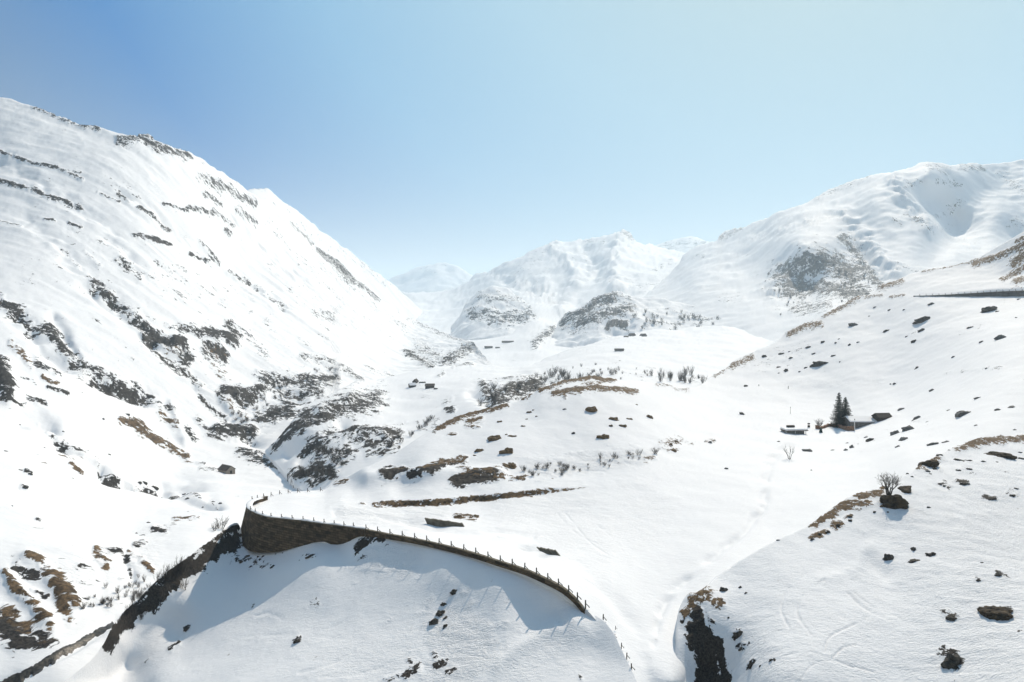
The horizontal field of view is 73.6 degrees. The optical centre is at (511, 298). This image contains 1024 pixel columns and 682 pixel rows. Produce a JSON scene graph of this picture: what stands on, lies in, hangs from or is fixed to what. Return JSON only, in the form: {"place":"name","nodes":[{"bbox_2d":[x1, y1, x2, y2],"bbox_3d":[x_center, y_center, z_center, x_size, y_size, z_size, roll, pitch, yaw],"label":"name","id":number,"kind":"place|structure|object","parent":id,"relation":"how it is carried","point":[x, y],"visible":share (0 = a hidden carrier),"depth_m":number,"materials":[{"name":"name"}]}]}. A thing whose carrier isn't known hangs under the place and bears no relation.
{"place":"outdoors","nodes":[
{"label":"outdoors","id":0,"kind":"place"},
{"bbox_2d":[0,622,113,681],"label":"river","id":1,"kind":"structure","parent":0,"point":[46,661],"depth_m":170.48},
{"bbox_2d":[0,97,490,681],"bbox_3d":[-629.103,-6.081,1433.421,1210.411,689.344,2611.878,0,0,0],"label":"mountainside","id":2,"kind":"structure","parent":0,"point":[170,301],"depth_m":606.21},
{"bbox_2d":[214,518,228,529],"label":"bare bush","id":3,"kind":"object","parent":2,"relation":"on","point":[216,520],"visible":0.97,"depth_m":295.05,"materials":[{"name":"plant"}]},
{"bbox_2d":[217,464,235,473],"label":"stone barn","id":4,"kind":"structure","parent":2,"relation":"on","point":[225,469],"depth_m":431.70,"materials":[{"name":"grey stone"}]},
{"bbox_2d":[247,188,421,318],"bbox_3d":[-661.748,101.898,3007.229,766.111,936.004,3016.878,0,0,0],"label":"mountain ridge","id":5,"kind":"structure","parent":0,"point":[380,286],"depth_m":2790.20,"materials":[{"name":"white snow"}]},
{"bbox_2d":[65,523,636,681],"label":"snow slope","id":6,"kind":"structure","parent":0,"point":[362,609],"depth_m":125.42,"materials":[{"name":"snow"},{"name":"white snow"}]},
{"bbox_2d":[130,590,137,603],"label":"bare bush","id":7,"kind":"object","parent":6,"relation":"on","point":[132,599],"visible":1,"depth_m":145.80,"materials":[{"name":"brown plant"}]},
{"bbox_2d":[134,587,143,598],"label":"bare bush","id":8,"kind":"object","parent":6,"relation":"on","point":[141,593],"visible":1,"depth_m":146.89,"materials":[{"name":"brown plant"}]},
{"bbox_2d":[159,564,173,580],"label":"bare bush","id":9,"kind":"object","parent":6,"relation":"on","point":[165,574],"visible":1,"depth_m":152.74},
{"bbox_2d":[167,561,178,577],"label":"bare bush","id":10,"kind":"object","parent":6,"relation":"on","point":[172,569],"visible":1,"depth_m":154.54,"materials":[{"name":"plant"}]},
{"bbox_2d":[174,556,187,573],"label":"bare bush","id":11,"kind":"object","parent":6,"relation":"on","point":[181,564],"visible":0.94,"depth_m":157.11,"materials":[{"name":"brown plant"}]},
{"bbox_2d":[177,576,188,589],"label":"bare bush","id":12,"kind":"object","parent":6,"relation":"on","point":[186,582],"visible":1,"depth_m":154.66,"materials":[{"name":"plant"}]},
{"bbox_2d":[241,496,366,552],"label":"retaining wall","id":13,"kind":"structure","parent":6,"relation":"on","point":[264,532],"depth_m":161.25,"materials":[{"name":"stone"}]},
{"bbox_2d":[429,618,438,624],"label":"boulder","id":14,"kind":"object","parent":6,"relation":"on","point":[434,621],"visible":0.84,"depth_m":116.29,"materials":[{"name":"grey stone"}]},
{"bbox_2d":[436,610,444,616],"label":"boulder","id":15,"kind":"object","parent":6,"relation":"on","point":[439,613],"visible":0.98,"depth_m":118.21,"materials":[{"name":"grey stone"}]},
{"bbox_2d":[365,529,584,613],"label":"kerb wall","id":16,"kind":"structure","parent":6,"relation":"on","point":[504,565],"depth_m":126.07,"materials":[{"name":"stone"}]},
{"bbox_2d":[388,262,472,292],"bbox_3d":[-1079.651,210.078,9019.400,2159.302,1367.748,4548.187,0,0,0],"label":"peak","id":17,"kind":"structure","parent":0,"point":[435,277],"depth_m":8409.40,"materials":[{"name":"white snow"}]},
{"bbox_2d":[451,285,538,339],"bbox_3d":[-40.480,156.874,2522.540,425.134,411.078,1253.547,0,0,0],"label":"rocky hummock","id":18,"kind":"object","parent":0,"point":[492,311],"visible":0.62,"depth_m":2207.49,"materials":[{"name":"white snow"}]},
{"bbox_2d":[0,0,1023,279],"label":"sky","id":19,"kind":"structure","parent":0,"point":[475,136],"materials":[{"name":"blue"}]},
{"bbox_2d":[265,326,781,490],"bbox_3d":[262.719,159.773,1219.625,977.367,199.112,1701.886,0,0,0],"label":"valley side","id":20,"kind":"structure","parent":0,"point":[361,422],"depth_m":633.95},
{"bbox_2d":[408,383,415,387],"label":"timber barn","id":21,"kind":"structure","parent":20,"relation":"on","point":[411,385],"depth_m":700.77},
{"bbox_2d":[425,383,434,388],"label":"timber barn","id":22,"kind":"structure","parent":20,"relation":"on","point":[429,385],"depth_m":668.31,"materials":[{"name":"grey wood"}]},
{"bbox_2d":[614,348,623,350],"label":"stone barn","id":23,"kind":"structure","parent":20,"relation":"on","point":[618,349],"depth_m":967.25,"materials":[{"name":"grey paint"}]},
{"bbox_2d":[401,229,684,366],"bbox_3d":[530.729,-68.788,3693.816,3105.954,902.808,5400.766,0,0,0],"label":"mountain","id":24,"kind":"structure","parent":0,"point":[552,283],"depth_m":3672.18,"materials":[{"name":"white snow"}]},
{"bbox_2d":[552,291,712,347],"bbox_3d":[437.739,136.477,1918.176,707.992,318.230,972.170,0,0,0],"label":"rocky bluff","id":25,"kind":"structure","parent":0,"point":[599,318],"depth_m":1721.05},
{"bbox_2d":[251,232,1023,681],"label":"snow ground","id":26,"kind":"structure","parent":0,"point":[645,542],"depth_m":218.94,"materials":[{"name":"snow"},{"name":"white snow"}]},
{"bbox_2d":[425,518,464,526],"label":"wall stub","id":27,"kind":"object","parent":26,"relation":"on","point":[437,522],"depth_m":158.15,"materials":[{"name":"stone"}]},
{"bbox_2d":[487,435,500,440],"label":"turf clump","id":28,"kind":"object","parent":26,"relation":"on","point":[494,438],"visible":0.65,"depth_m":226.29,"materials":[{"name":"brown plant"}]},
{"bbox_2d":[499,447,512,453],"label":"turf clump","id":29,"kind":"object","parent":26,"relation":"on","point":[507,450],"visible":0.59,"depth_m":213.53,"materials":[{"name":"brown plant"}]},
{"bbox_2d":[503,463,515,468],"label":"turf clump","id":30,"kind":"object","parent":26,"relation":"on","point":[511,466],"visible":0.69,"depth_m":203.89,"materials":[{"name":"brown plant"}]},
{"bbox_2d":[537,547,559,555],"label":"wall stub","id":31,"kind":"object","parent":26,"relation":"on","point":[548,551],"depth_m":136.43,"materials":[{"name":"stone"}]},
{"bbox_2d":[585,406,597,411],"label":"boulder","id":32,"kind":"object","parent":26,"relation":"on","point":[591,409],"visible":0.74,"depth_m":253.11,"materials":[{"name":"stone"}]},
{"bbox_2d":[596,434,608,438],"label":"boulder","id":33,"kind":"object","parent":26,"relation":"on","point":[603,436],"visible":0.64,"depth_m":230.34,"materials":[{"name":"stone"}]},
{"bbox_2d":[780,425,808,433],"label":"flat roofed shed","id":34,"kind":"structure","parent":26,"relation":"on","point":[792,429],"depth_m":285.86,"materials":[{"name":"grey paint"}]},
{"bbox_2d":[809,361,827,366],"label":"boulder","id":35,"kind":"object","parent":26,"relation":"on","point":[817,363],"visible":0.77,"depth_m":424.49,"materials":[{"name":"grey stone"}]},
{"bbox_2d":[819,423,853,430],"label":"terrace wall","id":36,"kind":"structure","parent":26,"relation":"on","point":[848,428],"depth_m":298.89,"materials":[{"name":"stone"}]},
{"bbox_2d":[829,393,847,427],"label":"spruce tree","id":37,"kind":"object","parent":26,"relation":"on","point":[837,417],"visible":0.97,"depth_m":304.26,"materials":[{"name":"green plant"}]},
{"bbox_2d":[840,397,852,423],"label":"spruce tree","id":38,"kind":"object","parent":26,"relation":"on","point":[847,410],"visible":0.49,"depth_m":305.73,"materials":[{"name":"green plant"}]},
{"bbox_2d":[841,416,876,427],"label":"chalet","id":39,"kind":"object","parent":26,"relation":"on","point":[860,421],"visible":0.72,"depth_m":297.99,"materials":[{"name":"grey paint"}]},
{"bbox_2d":[871,413,891,421],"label":"timber barn","id":40,"kind":"structure","parent":26,"relation":"on","point":[877,417],"depth_m":296.26,"materials":[{"name":"grey wood"}]},
{"bbox_2d":[901,425,913,431],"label":"boulder","id":41,"kind":"object","parent":26,"relation":"on","point":[908,427],"visible":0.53,"depth_m":251.15,"materials":[{"name":"grey stone"}]},
{"bbox_2d":[912,316,929,323],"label":"boulder","id":42,"kind":"object","parent":26,"relation":"on","point":[921,319],"visible":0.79,"depth_m":431.78,"materials":[{"name":"grey stone"}]},
{"bbox_2d":[955,411,970,416],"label":"boulder","id":43,"kind":"object","parent":26,"relation":"on","point":[960,413],"visible":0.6,"depth_m":238.71,"materials":[{"name":"grey stone"}]},
{"bbox_2d":[913,291,1023,296],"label":"roadside wall","id":44,"kind":"structure","parent":26,"relation":"on","point":[1006,294],"depth_m":447.51,"materials":[{"name":"stone"}]},
{"bbox_2d":[980,306,996,312],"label":"boulder","id":45,"kind":"object","parent":26,"relation":"on","point":[988,309],"visible":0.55,"depth_m":405.79,"materials":[{"name":"grey stone"}]},
{"bbox_2d":[994,335,1005,339],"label":"boulder","id":46,"kind":"object","parent":26,"relation":"on","point":[998,337],"visible":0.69,"depth_m":331.58,"materials":[{"name":"grey stone"}]},
{"bbox_2d":[654,236,708,252],"bbox_3d":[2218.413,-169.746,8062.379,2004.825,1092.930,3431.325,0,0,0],"label":"peak","id":47,"kind":"structure","parent":0,"point":[685,244],"depth_m":7591.62,"materials":[{"name":"white snow"}]},
{"bbox_2d":[643,159,1023,340],"bbox_3d":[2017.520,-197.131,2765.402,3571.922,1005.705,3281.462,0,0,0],"label":"snow mountain","id":48,"kind":"structure","parent":0,"point":[881,228],"depth_m":2237.61,"materials":[{"name":"white snow"}]},
{"bbox_2d":[675,433,1023,681],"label":"snow knoll","id":49,"kind":"structure","parent":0,"point":[844,601],"depth_m":112.89,"materials":[{"name":"snow"},{"name":"rock"}]},
{"bbox_2d":[732,630,742,638],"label":"boulder","id":50,"kind":"object","parent":49,"relation":"on","point":[738,634],"visible":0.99,"depth_m":107.13,"materials":[{"name":"grey stone"}]},
{"bbox_2d":[883,554,893,560],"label":"boulder","id":51,"kind":"object","parent":49,"relation":"on","point":[888,557],"visible":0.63,"depth_m":123.25,"materials":[{"name":"grey stone"}]},
{"bbox_2d":[877,471,900,494],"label":"bare tree","id":52,"kind":"object","parent":49,"relation":"on","point":[894,481],"visible":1,"depth_m":145.42,"materials":[{"name":"plant"}]},
{"bbox_2d":[879,494,908,508],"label":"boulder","id":53,"kind":"object","parent":49,"relation":"on","point":[896,501],"visible":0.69,"depth_m":140.35,"materials":[{"name":"stone"}]},
{"bbox_2d":[897,486,911,492],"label":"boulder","id":54,"kind":"object","parent":49,"relation":"on","point":[905,489],"visible":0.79,"depth_m":147.94,"materials":[{"name":"grey stone"}]},
{"bbox_2d":[907,559,919,562],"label":"boulder","id":55,"kind":"object","parent":49,"relation":"on","point":[912,560],"visible":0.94,"depth_m":121.56,"materials":[{"name":"grey stone"}]},
{"bbox_2d":[918,460,939,467],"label":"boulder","id":56,"kind":"object","parent":49,"relation":"on","point":[932,463],"visible":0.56,"depth_m":164.03,"materials":[{"name":"grey stone"}]},
{"bbox_2d":[925,552,935,556],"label":"boulder","id":57,"kind":"object","parent":49,"relation":"on","point":[930,554],"visible":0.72,"depth_m":122.79,"materials":[{"name":"grey stone"}]},
{"bbox_2d":[940,653,961,668],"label":"boulder","id":58,"kind":"object","parent":49,"relation":"on","point":[951,660],"visible":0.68,"depth_m":93.82,"materials":[{"name":"grey stone"}]},
{"bbox_2d":[945,613,956,620],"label":"boulder","id":59,"kind":"object","parent":49,"relation":"on","point":[951,617],"visible":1,"depth_m":103.41,"materials":[{"name":"grey stone"}]},
{"bbox_2d":[985,496,996,499],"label":"boulder","id":60,"kind":"object","parent":49,"relation":"on","point":[990,498],"visible":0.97,"depth_m":147.06,"materials":[{"name":"grey stone"}]},
{"bbox_2d":[983,451,1003,455],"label":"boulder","id":61,"kind":"object","parent":49,"relation":"on","point":[994,453],"visible":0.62,"depth_m":178.00,"materials":[{"name":"stone"}]},
{"bbox_2d":[976,605,1012,620],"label":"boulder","id":62,"kind":"object","parent":49,"relation":"on","point":[993,612],"visible":0.92,"depth_m":101.77,"materials":[{"name":"grey stone"}]},
{"bbox_2d":[997,453,1016,459],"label":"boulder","id":63,"kind":"object","parent":49,"relation":"on","point":[1008,456],"visible":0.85,"depth_m":175.46,"materials":[{"name":"grey stone"}]}
]}

